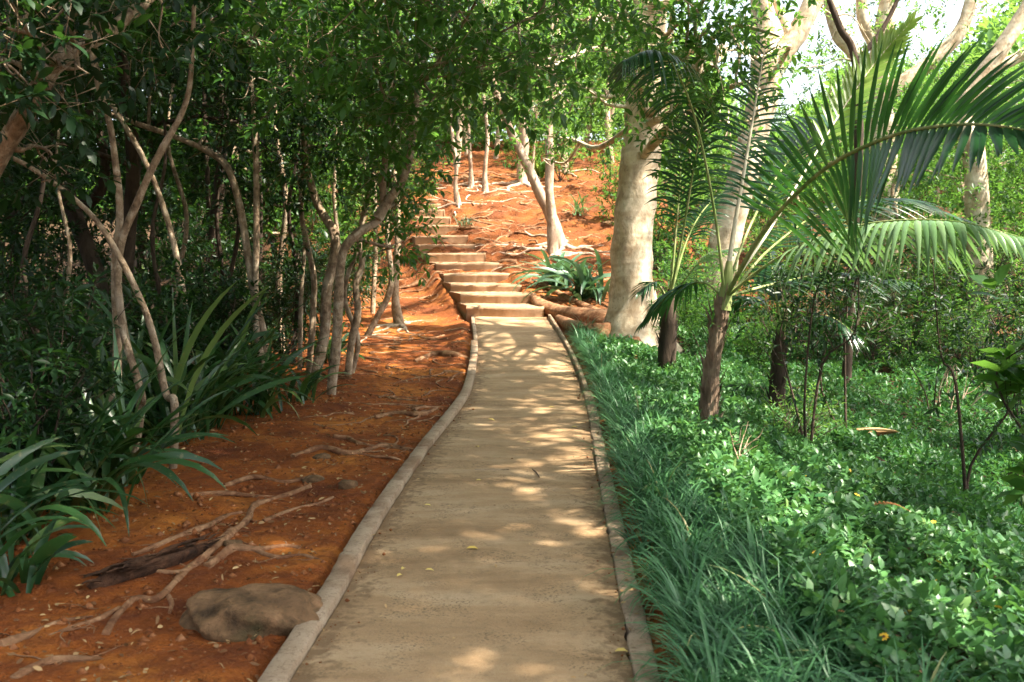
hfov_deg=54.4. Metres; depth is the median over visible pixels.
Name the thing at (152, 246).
tree
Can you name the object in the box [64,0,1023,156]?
sky
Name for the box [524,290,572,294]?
tree root
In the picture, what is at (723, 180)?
tree
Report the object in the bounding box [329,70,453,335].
tree
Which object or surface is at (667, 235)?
shrub
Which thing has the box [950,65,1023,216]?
tree
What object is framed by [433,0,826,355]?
tree
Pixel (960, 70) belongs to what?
tree
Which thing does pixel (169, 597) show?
tree root
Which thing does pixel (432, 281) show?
tree root
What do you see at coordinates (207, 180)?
tree
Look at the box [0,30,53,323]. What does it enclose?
tree
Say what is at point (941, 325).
shrub
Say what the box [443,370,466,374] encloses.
tree root
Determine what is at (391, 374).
tree root
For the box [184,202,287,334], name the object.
shrub
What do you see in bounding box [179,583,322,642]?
boulder
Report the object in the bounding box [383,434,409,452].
tree root
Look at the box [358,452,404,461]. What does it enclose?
tree root
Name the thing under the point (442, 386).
tree root
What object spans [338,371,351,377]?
tree root
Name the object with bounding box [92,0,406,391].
tree
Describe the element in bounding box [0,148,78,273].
tree
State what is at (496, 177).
tree root
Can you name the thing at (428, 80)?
tree
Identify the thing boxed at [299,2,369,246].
tree
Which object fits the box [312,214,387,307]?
shrub
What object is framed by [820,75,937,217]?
tree
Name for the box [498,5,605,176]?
tree
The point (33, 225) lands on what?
tree
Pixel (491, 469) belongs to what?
twig
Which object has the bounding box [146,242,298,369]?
shrub
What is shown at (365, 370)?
tree root
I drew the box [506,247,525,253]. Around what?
tree root
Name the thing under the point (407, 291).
tree root
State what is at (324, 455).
rock
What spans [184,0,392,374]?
tree
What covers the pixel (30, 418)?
shrub
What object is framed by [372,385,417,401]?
tree root
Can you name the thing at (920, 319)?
shrub
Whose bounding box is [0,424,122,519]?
strap leaf plant
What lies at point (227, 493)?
tree root
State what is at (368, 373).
tree root
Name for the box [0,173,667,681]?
leaf litter
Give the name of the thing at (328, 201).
shrub
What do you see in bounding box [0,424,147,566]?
strap leaf plant
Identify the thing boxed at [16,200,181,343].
shrub
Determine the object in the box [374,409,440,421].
tree root
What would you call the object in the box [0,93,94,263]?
tree
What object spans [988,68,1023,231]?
tree
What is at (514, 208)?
tree root
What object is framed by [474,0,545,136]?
tree
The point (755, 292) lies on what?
shrub
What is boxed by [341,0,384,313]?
tree
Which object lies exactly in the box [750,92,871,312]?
tree
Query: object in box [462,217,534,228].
tree root
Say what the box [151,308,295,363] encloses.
strap leaf plant
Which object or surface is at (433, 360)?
tree root
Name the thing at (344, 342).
strap leaf plant
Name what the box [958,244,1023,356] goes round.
shrub
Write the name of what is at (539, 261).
tree root
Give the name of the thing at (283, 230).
tree
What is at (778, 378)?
palm
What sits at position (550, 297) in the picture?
tree root
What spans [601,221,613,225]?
rock
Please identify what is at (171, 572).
tree root
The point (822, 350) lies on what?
shrub
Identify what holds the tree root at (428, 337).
on the ground at (62, 581)
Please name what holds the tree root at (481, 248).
on the ground at (62, 581)
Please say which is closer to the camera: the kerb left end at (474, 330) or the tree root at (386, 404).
the tree root at (386, 404)
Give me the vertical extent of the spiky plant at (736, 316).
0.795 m
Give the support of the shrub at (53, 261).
on the ground at (62, 581)
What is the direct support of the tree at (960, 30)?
on the ground at (62, 581)
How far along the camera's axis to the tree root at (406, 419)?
9.27 m
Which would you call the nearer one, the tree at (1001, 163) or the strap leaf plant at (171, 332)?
the strap leaf plant at (171, 332)
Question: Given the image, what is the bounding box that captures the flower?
[878,633,888,640]
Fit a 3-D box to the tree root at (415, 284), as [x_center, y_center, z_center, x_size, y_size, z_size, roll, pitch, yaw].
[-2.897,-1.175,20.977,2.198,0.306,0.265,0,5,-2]
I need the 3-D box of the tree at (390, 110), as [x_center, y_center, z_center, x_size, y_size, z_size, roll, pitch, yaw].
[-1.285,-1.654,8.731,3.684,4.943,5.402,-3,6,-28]
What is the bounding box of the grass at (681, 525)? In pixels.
[557,312,1019,681]
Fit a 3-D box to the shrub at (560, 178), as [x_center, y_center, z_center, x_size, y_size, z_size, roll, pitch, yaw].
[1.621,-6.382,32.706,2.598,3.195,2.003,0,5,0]
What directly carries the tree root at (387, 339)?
on the ground at (62, 581)
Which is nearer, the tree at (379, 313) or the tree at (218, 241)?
the tree at (218, 241)
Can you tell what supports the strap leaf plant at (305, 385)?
on the ground at (62, 581)
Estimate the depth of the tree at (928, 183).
20.42 m
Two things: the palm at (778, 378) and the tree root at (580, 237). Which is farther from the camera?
the tree root at (580, 237)
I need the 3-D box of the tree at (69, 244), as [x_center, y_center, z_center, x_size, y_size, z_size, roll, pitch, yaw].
[-4.290,-1.270,9.435,1.551,4.002,1.389,-4,7,-39]
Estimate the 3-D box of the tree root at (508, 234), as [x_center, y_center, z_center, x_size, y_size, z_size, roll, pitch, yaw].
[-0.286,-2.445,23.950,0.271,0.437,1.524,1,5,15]
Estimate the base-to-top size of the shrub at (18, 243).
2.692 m
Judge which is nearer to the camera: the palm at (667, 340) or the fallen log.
the fallen log
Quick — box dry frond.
[874,501,910,511]
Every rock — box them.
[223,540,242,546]
[302,475,324,482]
[312,453,330,458]
[338,479,357,489]
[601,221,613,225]
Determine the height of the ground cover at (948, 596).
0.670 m
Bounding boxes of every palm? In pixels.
[604,10,1023,440]
[627,86,744,371]
[710,250,869,411]
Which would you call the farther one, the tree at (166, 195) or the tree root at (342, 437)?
the tree at (166, 195)
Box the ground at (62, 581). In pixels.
[0,139,1023,681]
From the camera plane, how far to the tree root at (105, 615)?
4.20 m
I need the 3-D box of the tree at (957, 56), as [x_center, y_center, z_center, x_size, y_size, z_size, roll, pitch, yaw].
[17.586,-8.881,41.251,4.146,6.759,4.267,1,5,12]
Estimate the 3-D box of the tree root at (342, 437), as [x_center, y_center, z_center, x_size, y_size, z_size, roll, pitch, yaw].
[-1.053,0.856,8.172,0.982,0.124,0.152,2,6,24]
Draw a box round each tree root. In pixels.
[0,615,92,646]
[8,642,130,678]
[48,606,120,651]
[64,484,311,634]
[83,557,210,586]
[116,511,246,556]
[133,594,176,613]
[180,525,238,565]
[188,490,278,502]
[203,539,301,577]
[223,472,305,486]
[254,542,335,562]
[262,496,334,521]
[290,442,410,456]
[296,377,356,382]
[301,412,353,420]
[317,302,390,313]
[326,413,393,425]
[333,434,413,449]
[336,391,416,397]
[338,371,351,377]
[339,401,424,406]
[340,368,377,374]
[341,355,379,359]
[344,343,400,346]
[355,373,403,379]
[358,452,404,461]
[360,335,410,340]
[360,336,385,338]
[364,289,419,298]
[365,279,425,290]
[368,351,415,353]
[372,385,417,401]
[374,408,437,418]
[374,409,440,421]
[378,295,431,298]
[382,371,401,379]
[382,373,443,383]
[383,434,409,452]
[384,345,456,351]
[385,366,414,368]
[385,419,431,422]
[389,371,443,385]
[395,335,447,339]
[401,410,427,429]
[407,330,438,340]
[411,331,444,338]
[413,350,469,361]
[413,402,449,410]
[421,269,460,287]
[423,390,457,395]
[427,277,443,287]
[432,358,467,365]
[435,379,453,388]
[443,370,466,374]
[444,327,471,331]
[446,372,462,381]
[449,237,507,243]
[456,226,478,229]
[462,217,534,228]
[462,244,496,252]
[470,210,493,218]
[470,228,508,233]
[471,224,492,231]
[473,210,536,214]
[475,176,516,179]
[482,191,522,195]
[487,171,516,175]
[493,231,512,242]
[494,259,516,262]
[498,227,546,236]
[500,260,541,271]
[502,205,529,210]
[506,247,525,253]
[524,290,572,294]
[538,296,560,298]
[541,294,564,300]
[578,236,599,238]
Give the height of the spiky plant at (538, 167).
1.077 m
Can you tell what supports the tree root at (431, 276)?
on the ground at (62, 581)
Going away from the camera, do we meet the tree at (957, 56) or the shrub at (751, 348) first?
the shrub at (751, 348)
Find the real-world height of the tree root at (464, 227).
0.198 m
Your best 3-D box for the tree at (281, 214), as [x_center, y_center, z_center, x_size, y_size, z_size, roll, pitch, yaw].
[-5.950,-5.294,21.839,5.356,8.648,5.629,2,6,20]
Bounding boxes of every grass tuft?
[453,216,480,226]
[562,192,599,215]
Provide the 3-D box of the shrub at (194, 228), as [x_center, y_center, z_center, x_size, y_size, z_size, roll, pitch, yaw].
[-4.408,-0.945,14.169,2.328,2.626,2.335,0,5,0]
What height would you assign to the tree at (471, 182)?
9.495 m
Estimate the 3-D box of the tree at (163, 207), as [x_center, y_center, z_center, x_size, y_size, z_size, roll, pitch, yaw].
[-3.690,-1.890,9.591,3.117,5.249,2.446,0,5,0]
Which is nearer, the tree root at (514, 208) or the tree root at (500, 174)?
the tree root at (514, 208)
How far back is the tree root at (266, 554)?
5.16 m
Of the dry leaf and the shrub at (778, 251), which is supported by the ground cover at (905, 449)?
the dry leaf
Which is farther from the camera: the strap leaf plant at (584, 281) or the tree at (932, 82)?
the tree at (932, 82)
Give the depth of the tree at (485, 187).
30.04 m
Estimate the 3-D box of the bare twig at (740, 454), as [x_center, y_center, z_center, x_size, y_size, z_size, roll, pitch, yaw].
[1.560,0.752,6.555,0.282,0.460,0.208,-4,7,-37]
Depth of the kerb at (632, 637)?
4.89 m
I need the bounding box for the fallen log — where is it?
[80,532,225,588]
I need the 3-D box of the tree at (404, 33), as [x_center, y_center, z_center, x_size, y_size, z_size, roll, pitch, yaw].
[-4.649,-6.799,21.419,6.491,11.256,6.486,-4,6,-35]
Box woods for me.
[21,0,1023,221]
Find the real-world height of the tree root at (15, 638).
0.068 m
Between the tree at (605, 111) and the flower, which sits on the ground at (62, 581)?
the tree at (605, 111)
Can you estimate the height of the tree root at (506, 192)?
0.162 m
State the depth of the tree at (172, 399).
6.93 m
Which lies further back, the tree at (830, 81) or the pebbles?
the tree at (830, 81)
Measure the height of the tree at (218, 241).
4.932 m
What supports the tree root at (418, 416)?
on the ground at (62, 581)
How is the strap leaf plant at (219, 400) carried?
on the ground at (62, 581)
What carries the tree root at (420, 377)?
on the ground at (62, 581)
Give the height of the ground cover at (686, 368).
1.578 m
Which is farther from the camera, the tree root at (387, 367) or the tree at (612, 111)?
the tree at (612, 111)
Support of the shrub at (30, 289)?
on the ground at (62, 581)
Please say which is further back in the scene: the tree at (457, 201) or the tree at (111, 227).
the tree at (457, 201)
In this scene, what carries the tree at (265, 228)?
on the ground at (62, 581)
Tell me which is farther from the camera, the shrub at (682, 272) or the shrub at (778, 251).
the shrub at (778, 251)
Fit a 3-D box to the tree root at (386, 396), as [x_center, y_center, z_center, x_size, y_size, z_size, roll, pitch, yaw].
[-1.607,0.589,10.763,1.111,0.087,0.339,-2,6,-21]
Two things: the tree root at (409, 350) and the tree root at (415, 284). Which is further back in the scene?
the tree root at (415, 284)
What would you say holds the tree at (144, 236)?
on the ground at (62, 581)
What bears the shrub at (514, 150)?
on the ground at (62, 581)
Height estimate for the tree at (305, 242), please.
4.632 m
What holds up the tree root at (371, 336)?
on the ground at (62, 581)
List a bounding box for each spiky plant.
[528,146,559,177]
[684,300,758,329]
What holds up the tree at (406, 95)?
on the ground at (62, 581)
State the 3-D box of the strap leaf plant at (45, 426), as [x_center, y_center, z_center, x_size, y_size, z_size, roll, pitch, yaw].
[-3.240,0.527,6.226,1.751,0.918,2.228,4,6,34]
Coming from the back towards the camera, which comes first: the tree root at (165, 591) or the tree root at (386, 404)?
the tree root at (386, 404)
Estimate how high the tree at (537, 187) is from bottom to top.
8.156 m
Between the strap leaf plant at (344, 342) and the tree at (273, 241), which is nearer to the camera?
the strap leaf plant at (344, 342)
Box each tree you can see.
[0,0,239,381]
[0,0,258,216]
[0,0,342,317]
[0,0,427,461]
[0,1,210,299]
[0,4,178,468]
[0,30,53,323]
[0,34,118,357]
[0,48,140,252]
[0,77,123,298]
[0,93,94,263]
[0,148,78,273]
[1,0,286,364]
[10,6,140,341]
[34,0,396,311]
[40,23,322,282]
[60,5,238,310]
[65,4,223,320]
[72,0,420,308]
[74,2,231,327]
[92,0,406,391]
[94,71,277,283]
[97,0,383,319]
[112,0,340,275]
[112,4,255,352]
[121,13,305,254]
[123,95,229,253]
[148,0,436,271]
[148,1,366,294]
[166,0,658,394]
[169,7,281,347]
[171,97,336,226]
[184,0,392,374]
[184,2,287,369]
[192,4,355,258]
[209,0,376,374]
[212,2,329,353]
[257,5,354,360]
[295,95,423,374]
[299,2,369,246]
[305,115,441,299]
[324,5,441,203]
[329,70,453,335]
[336,128,438,343]
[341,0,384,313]
[382,1,454,131]
[389,1,529,224]
[399,0,534,166]
[410,0,515,154]
[415,0,609,252]
[424,0,548,201]
[432,1,534,193]
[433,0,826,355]
[437,0,579,191]
[454,0,542,158]
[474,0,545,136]
[492,2,609,270]
[493,1,586,166]
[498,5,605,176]
[526,4,625,149]
[548,1,686,163]
[556,0,667,155]
[588,1,712,145]
[609,0,912,310]
[666,38,738,208]
[678,69,798,249]
[714,101,817,267]
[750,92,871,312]
[779,0,1022,333]
[793,20,937,227]
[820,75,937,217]
[823,50,959,261]
[826,0,898,394]
[833,67,1022,352]
[891,116,1023,319]
[900,39,975,206]
[917,0,1023,366]
[928,47,1022,208]
[938,51,1023,272]
[939,99,1023,289]
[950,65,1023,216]
[968,90,1023,350]
[971,58,1023,156]
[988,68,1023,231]
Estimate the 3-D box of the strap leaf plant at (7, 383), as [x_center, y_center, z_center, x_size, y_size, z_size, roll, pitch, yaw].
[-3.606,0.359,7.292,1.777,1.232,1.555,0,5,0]
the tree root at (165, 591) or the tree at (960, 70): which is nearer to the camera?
the tree root at (165, 591)
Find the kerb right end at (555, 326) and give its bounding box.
[548,314,587,391]
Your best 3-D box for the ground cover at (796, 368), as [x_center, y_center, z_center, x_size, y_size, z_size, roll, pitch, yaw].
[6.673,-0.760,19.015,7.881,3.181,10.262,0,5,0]
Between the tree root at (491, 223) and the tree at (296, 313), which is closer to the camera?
the tree at (296, 313)
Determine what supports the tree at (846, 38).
on the ground at (62, 581)
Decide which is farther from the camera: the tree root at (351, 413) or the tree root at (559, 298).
the tree root at (559, 298)
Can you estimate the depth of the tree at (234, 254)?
11.80 m
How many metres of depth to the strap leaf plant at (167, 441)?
6.64 m
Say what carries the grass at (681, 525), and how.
on the ground at (62, 581)
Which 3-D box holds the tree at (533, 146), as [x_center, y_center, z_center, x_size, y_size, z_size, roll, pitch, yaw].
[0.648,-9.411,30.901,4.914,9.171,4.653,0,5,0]
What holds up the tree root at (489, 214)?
on the ground at (62, 581)
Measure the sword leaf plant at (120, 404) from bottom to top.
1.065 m
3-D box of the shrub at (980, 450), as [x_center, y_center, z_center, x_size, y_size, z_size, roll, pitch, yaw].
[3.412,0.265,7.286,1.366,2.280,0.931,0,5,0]
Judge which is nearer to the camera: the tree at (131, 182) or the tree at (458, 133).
the tree at (131, 182)
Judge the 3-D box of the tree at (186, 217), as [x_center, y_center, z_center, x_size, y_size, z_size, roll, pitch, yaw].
[-3.872,-1.847,11.883,1.732,4.662,1.464,3,6,25]
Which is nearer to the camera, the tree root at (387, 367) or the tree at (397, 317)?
the tree root at (387, 367)
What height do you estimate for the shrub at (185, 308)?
1.629 m
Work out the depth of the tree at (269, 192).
27.63 m
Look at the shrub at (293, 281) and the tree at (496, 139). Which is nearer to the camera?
the shrub at (293, 281)
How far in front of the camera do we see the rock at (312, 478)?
6.91 m
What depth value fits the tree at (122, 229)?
7.03 m
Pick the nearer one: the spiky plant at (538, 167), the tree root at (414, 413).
the tree root at (414, 413)
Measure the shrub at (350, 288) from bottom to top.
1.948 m
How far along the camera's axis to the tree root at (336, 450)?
7.79 m
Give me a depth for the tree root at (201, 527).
5.41 m
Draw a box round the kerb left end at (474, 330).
[471,316,476,339]
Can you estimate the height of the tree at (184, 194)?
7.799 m
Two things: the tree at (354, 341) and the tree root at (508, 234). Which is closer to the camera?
the tree at (354, 341)
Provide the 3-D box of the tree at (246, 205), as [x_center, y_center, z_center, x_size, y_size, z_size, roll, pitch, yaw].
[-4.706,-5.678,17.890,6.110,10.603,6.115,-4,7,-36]
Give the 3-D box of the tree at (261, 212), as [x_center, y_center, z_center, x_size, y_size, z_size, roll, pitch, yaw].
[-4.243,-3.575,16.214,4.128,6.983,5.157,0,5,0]
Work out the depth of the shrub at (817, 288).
7.76 m
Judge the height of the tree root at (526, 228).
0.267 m
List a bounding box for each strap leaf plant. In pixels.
[0,303,180,422]
[0,318,107,426]
[0,354,183,512]
[0,365,225,533]
[0,424,81,532]
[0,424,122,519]
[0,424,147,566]
[0,510,94,596]
[2,351,190,470]
[8,296,235,436]
[21,331,256,503]
[31,279,310,444]
[67,285,328,436]
[75,293,236,366]
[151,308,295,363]
[161,307,326,421]
[163,289,345,418]
[258,349,355,403]
[303,322,365,362]
[503,249,597,291]
[520,249,610,305]
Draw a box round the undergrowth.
[0,258,304,481]
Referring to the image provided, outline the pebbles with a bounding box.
[0,338,631,681]
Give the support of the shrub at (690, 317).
on the ground at (62, 581)
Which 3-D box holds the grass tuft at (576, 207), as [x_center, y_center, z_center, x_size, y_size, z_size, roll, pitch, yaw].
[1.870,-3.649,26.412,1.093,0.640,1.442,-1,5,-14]
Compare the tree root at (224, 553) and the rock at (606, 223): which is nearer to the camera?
the tree root at (224, 553)
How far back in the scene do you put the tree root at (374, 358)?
13.43 m
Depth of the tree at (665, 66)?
44.33 m
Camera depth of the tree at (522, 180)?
31.07 m
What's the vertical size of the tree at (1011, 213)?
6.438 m
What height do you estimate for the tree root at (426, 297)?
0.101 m
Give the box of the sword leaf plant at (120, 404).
[76,323,128,486]
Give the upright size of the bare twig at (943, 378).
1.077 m
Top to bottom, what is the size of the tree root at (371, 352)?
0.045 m
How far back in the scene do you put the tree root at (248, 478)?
6.88 m
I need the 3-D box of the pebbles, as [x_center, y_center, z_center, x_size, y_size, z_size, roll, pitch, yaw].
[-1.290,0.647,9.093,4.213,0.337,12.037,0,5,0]
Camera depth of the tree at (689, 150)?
49.59 m
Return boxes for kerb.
[257,340,477,681]
[583,391,660,681]
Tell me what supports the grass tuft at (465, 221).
on the ground at (62, 581)
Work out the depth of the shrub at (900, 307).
19.13 m
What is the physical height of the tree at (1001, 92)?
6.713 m
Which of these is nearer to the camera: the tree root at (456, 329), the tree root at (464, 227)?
the tree root at (456, 329)
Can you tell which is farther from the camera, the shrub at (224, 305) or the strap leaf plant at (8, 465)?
the shrub at (224, 305)
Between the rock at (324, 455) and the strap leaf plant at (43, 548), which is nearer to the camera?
the strap leaf plant at (43, 548)
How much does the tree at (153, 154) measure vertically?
7.208 m
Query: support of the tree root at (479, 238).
on the ground at (62, 581)
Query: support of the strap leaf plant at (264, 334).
on the ground at (62, 581)
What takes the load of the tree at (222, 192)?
on the ground at (62, 581)
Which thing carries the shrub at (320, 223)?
on the ground at (62, 581)
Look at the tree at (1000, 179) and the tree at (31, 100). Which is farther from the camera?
the tree at (1000, 179)
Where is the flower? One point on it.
(884, 636)
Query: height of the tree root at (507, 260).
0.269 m
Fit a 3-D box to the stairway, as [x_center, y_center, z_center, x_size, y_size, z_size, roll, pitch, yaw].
[-1.395,-2.104,23.038,1.501,2.918,12.801,-1,5,-13]
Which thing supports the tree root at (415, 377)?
on the ground at (62, 581)
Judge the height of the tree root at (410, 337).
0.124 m
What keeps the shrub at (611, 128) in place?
on the ground at (62, 581)
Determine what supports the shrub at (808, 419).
on the ground at (62, 581)
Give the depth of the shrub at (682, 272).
16.24 m
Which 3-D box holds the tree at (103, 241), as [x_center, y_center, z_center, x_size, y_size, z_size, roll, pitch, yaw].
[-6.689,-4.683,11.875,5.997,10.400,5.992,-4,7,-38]
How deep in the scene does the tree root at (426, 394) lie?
11.25 m
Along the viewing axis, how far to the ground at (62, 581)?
6.87 m
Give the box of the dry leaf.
[854,427,898,435]
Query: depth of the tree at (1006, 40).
19.61 m
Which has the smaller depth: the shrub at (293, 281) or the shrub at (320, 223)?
the shrub at (293, 281)
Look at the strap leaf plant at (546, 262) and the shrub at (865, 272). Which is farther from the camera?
the strap leaf plant at (546, 262)
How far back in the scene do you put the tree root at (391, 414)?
9.26 m
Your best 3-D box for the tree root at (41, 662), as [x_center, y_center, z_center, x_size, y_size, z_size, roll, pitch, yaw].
[-1.702,1.225,3.854,0.472,0.051,0.427,-4,7,-38]
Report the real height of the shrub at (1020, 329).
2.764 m
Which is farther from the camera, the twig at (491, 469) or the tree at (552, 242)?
the tree at (552, 242)
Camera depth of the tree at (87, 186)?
18.44 m
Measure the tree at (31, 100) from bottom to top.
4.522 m
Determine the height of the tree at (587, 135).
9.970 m
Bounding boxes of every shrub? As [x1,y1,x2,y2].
[0,180,126,372]
[0,202,143,342]
[0,238,172,427]
[0,270,155,514]
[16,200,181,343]
[74,258,245,415]
[105,184,281,324]
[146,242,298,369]
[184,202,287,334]
[199,218,352,366]
[266,223,389,338]
[306,183,371,270]
[307,143,366,231]
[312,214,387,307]
[492,104,554,167]
[530,104,599,181]
[570,80,665,192]
[582,124,677,221]
[602,146,720,283]
[613,132,727,276]
[646,281,751,349]
[652,226,749,321]
[696,234,801,361]
[698,222,917,444]
[724,315,807,375]
[732,368,854,441]
[738,188,843,334]
[745,265,870,376]
[801,260,939,372]
[811,177,914,427]
[856,236,967,353]
[861,287,1015,427]
[862,217,1022,358]
[881,229,1023,509]
[887,207,1023,384]
[951,270,1023,452]
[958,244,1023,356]
[967,245,1023,506]
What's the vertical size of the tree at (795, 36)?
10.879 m
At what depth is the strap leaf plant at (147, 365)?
7.87 m
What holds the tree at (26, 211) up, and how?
on the ground at (62, 581)
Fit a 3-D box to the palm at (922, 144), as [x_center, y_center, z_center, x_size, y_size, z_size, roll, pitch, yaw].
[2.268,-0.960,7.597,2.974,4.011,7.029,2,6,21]
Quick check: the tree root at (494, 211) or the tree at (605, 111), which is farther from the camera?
the tree at (605, 111)
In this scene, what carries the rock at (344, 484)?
on the ground at (62, 581)
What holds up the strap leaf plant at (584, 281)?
on the ground at (62, 581)
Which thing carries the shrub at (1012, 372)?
on the ground at (62, 581)
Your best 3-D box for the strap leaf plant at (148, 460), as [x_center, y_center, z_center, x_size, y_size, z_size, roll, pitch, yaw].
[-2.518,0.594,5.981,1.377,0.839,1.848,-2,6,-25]
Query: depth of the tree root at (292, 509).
6.14 m
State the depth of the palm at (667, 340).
11.96 m
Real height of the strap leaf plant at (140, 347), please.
1.202 m
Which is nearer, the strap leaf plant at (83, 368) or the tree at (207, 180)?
the strap leaf plant at (83, 368)
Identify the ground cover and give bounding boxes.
[595,296,843,425]
[628,387,1023,681]
[652,227,1023,428]
[721,356,1023,555]
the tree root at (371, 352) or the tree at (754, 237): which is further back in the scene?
the tree at (754, 237)
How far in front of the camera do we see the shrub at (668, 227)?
22.78 m
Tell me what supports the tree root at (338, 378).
on the ground at (62, 581)
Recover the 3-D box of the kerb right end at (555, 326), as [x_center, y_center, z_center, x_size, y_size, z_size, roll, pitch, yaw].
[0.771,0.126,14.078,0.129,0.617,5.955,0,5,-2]
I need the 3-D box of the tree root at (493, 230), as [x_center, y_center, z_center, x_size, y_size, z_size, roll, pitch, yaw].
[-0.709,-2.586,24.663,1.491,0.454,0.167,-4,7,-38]
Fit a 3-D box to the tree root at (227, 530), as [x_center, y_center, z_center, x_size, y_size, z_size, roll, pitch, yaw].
[-1.607,1.085,5.293,0.298,0.054,0.783,0,5,0]
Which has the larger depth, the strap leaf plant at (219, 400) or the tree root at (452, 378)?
the tree root at (452, 378)
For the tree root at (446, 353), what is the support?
on the ground at (62, 581)
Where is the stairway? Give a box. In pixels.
[411,199,543,322]
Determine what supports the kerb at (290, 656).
on the ground at (62, 581)
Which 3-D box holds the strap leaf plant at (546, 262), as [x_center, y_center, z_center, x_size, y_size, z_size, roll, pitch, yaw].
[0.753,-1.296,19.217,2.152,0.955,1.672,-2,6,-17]
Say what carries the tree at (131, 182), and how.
on the ground at (62, 581)
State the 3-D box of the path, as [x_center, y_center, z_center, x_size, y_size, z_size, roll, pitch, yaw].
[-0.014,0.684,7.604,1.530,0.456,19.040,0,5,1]
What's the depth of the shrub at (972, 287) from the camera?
18.34 m
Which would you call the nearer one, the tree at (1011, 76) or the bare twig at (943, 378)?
the bare twig at (943, 378)
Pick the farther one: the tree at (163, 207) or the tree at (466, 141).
the tree at (466, 141)
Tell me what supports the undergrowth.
on the ground at (62, 581)
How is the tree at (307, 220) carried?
on the ground at (62, 581)
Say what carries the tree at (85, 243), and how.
on the ground at (62, 581)
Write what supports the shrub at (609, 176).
on the ground at (62, 581)
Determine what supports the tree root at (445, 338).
on the ground at (62, 581)
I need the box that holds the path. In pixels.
[290,317,634,681]
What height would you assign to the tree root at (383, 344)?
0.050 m
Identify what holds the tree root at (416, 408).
on the ground at (62, 581)
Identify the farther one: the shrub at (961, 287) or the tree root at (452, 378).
the shrub at (961, 287)
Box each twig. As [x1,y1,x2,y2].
[475,469,508,469]
[730,423,768,458]
[938,354,989,427]
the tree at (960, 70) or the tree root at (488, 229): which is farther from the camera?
the tree at (960, 70)
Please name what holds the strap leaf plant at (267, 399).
on the ground at (62, 581)
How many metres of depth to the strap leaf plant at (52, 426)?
6.14 m
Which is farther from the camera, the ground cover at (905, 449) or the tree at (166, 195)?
the tree at (166, 195)
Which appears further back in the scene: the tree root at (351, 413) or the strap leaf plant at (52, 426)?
the tree root at (351, 413)
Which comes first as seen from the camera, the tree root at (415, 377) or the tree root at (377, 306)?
the tree root at (415, 377)

